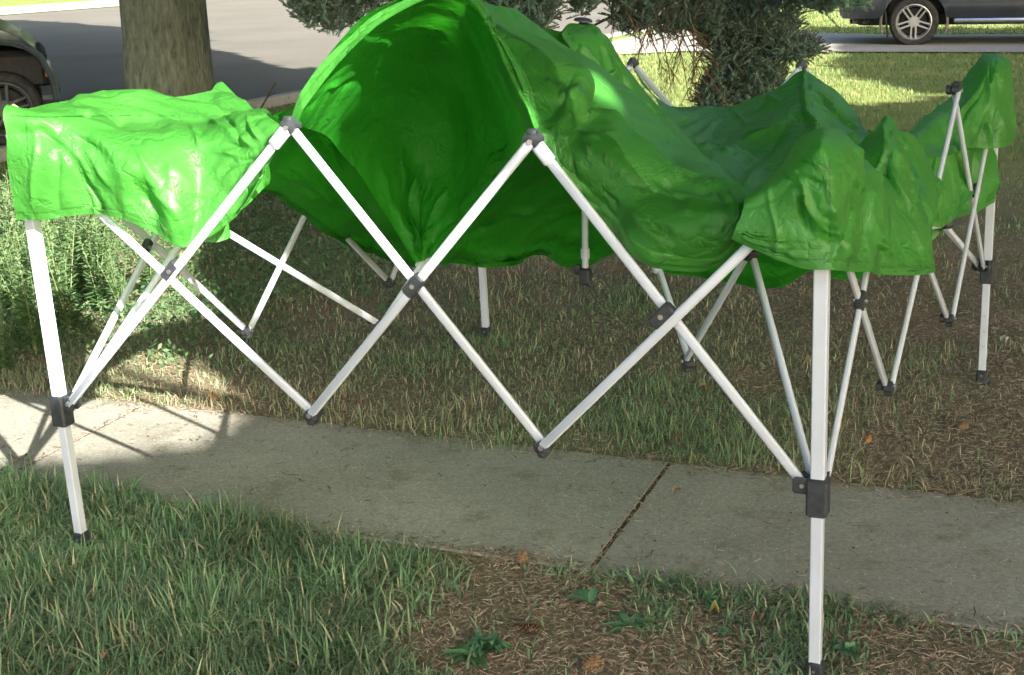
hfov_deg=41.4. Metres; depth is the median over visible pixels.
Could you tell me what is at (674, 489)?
fallen leaf
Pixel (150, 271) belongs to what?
weed
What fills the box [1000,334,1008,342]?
fallen leaf
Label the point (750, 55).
spruce tree
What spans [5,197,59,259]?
weed
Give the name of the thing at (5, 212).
weed
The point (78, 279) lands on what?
weed
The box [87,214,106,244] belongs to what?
weed
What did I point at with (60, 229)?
weed
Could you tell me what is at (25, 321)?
weed
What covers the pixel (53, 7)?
sidewalk
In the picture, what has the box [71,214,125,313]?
weed
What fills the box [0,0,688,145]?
road
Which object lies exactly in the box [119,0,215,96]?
shade tree
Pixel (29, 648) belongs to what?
foreground grass
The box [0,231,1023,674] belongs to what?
needle litter
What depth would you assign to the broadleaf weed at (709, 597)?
3.47 m
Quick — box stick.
[0,453,29,470]
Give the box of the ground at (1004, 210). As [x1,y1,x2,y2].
[0,0,1023,674]
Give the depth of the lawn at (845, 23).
17.05 m
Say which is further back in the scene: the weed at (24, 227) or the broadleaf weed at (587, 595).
the weed at (24, 227)
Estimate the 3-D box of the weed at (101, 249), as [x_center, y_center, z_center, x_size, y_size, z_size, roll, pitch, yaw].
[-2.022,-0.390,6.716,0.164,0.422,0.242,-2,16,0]
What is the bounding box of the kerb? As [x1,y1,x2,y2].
[0,90,301,161]
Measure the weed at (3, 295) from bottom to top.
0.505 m
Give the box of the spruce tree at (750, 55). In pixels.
[278,0,878,106]
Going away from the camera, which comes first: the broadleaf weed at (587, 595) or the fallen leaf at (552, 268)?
the broadleaf weed at (587, 595)
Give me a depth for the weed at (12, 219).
6.06 m
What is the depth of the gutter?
25.00 m
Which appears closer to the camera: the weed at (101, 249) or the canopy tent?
the canopy tent
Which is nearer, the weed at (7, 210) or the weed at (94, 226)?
the weed at (94, 226)
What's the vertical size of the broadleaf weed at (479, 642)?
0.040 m
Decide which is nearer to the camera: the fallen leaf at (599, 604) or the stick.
the fallen leaf at (599, 604)
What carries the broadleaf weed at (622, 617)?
on the ground at (1004, 210)
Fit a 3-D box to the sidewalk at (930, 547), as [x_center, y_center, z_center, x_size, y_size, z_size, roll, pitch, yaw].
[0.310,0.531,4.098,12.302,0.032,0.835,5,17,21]
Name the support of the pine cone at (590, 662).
on the ground at (1004, 210)
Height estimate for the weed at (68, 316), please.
0.601 m
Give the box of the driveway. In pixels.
[612,28,1023,53]
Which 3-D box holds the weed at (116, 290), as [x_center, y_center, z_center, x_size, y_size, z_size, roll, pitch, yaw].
[-1.870,-0.250,6.372,0.193,0.338,0.131,-9,18,-24]
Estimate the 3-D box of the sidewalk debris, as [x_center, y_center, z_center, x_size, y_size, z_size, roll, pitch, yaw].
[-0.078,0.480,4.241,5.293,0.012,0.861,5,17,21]
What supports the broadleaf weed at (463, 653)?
on the ground at (1004, 210)
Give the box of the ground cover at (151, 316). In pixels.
[0,177,546,376]
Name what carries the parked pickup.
on the road
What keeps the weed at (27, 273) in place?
on the ground at (1004, 210)
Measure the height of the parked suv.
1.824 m
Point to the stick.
(21, 458)
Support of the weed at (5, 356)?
on the ground at (1004, 210)
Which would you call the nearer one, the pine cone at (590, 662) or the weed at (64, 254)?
the pine cone at (590, 662)
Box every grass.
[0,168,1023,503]
[0,450,1023,674]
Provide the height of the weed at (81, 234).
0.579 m
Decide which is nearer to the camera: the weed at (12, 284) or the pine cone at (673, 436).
the pine cone at (673, 436)
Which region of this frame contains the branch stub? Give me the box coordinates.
[260,82,275,108]
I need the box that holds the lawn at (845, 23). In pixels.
[0,3,1023,199]
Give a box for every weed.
[0,171,26,272]
[0,181,16,235]
[0,215,46,321]
[0,218,17,292]
[0,219,25,311]
[0,249,42,356]
[0,281,16,376]
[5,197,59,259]
[13,233,55,330]
[19,224,75,310]
[23,214,88,338]
[40,214,95,300]
[44,217,65,248]
[64,215,101,277]
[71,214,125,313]
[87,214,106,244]
[87,217,118,286]
[92,250,131,316]
[119,220,161,288]
[439,644,501,670]
[466,632,513,656]
[565,588,617,607]
[600,612,656,634]
[703,592,723,609]
[714,627,731,634]
[831,641,859,659]
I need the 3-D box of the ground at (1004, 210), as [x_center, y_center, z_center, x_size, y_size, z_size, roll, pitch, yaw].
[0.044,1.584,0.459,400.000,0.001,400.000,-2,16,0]
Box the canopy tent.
[3,0,1015,674]
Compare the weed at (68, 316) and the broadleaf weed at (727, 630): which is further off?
the weed at (68, 316)
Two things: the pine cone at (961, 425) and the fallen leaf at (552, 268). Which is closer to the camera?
the pine cone at (961, 425)
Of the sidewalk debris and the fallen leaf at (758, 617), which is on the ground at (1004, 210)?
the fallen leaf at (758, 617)
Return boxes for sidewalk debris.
[0,385,1023,628]
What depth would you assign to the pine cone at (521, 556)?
3.75 m
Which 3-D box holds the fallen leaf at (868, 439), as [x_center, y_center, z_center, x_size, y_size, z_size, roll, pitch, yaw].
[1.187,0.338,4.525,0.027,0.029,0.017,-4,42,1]
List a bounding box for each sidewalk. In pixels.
[0,0,118,14]
[0,387,1023,634]
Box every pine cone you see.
[514,550,528,565]
[516,620,545,634]
[581,653,600,673]
[671,432,685,441]
[957,421,968,431]
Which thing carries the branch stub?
on the ground at (1004, 210)
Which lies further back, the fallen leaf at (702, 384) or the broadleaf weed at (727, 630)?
the fallen leaf at (702, 384)
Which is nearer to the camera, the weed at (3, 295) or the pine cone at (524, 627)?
the pine cone at (524, 627)
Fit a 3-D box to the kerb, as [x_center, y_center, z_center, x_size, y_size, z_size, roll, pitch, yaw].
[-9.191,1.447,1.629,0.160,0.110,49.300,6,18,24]
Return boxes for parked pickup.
[0,19,59,145]
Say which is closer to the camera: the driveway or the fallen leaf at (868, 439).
the fallen leaf at (868, 439)
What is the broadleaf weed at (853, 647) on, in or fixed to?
on the ground at (1004, 210)
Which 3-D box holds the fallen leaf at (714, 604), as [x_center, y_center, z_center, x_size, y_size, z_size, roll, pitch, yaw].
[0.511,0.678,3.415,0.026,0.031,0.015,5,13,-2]
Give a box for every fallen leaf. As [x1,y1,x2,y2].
[550,266,558,270]
[596,601,610,609]
[672,485,680,494]
[698,382,705,390]
[709,600,718,611]
[751,610,763,622]
[864,435,871,442]
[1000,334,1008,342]
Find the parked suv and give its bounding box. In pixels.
[839,0,1023,44]
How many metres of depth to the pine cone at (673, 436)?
4.64 m
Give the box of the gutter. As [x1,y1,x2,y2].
[605,2,782,37]
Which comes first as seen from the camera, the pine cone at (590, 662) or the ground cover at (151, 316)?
the pine cone at (590, 662)

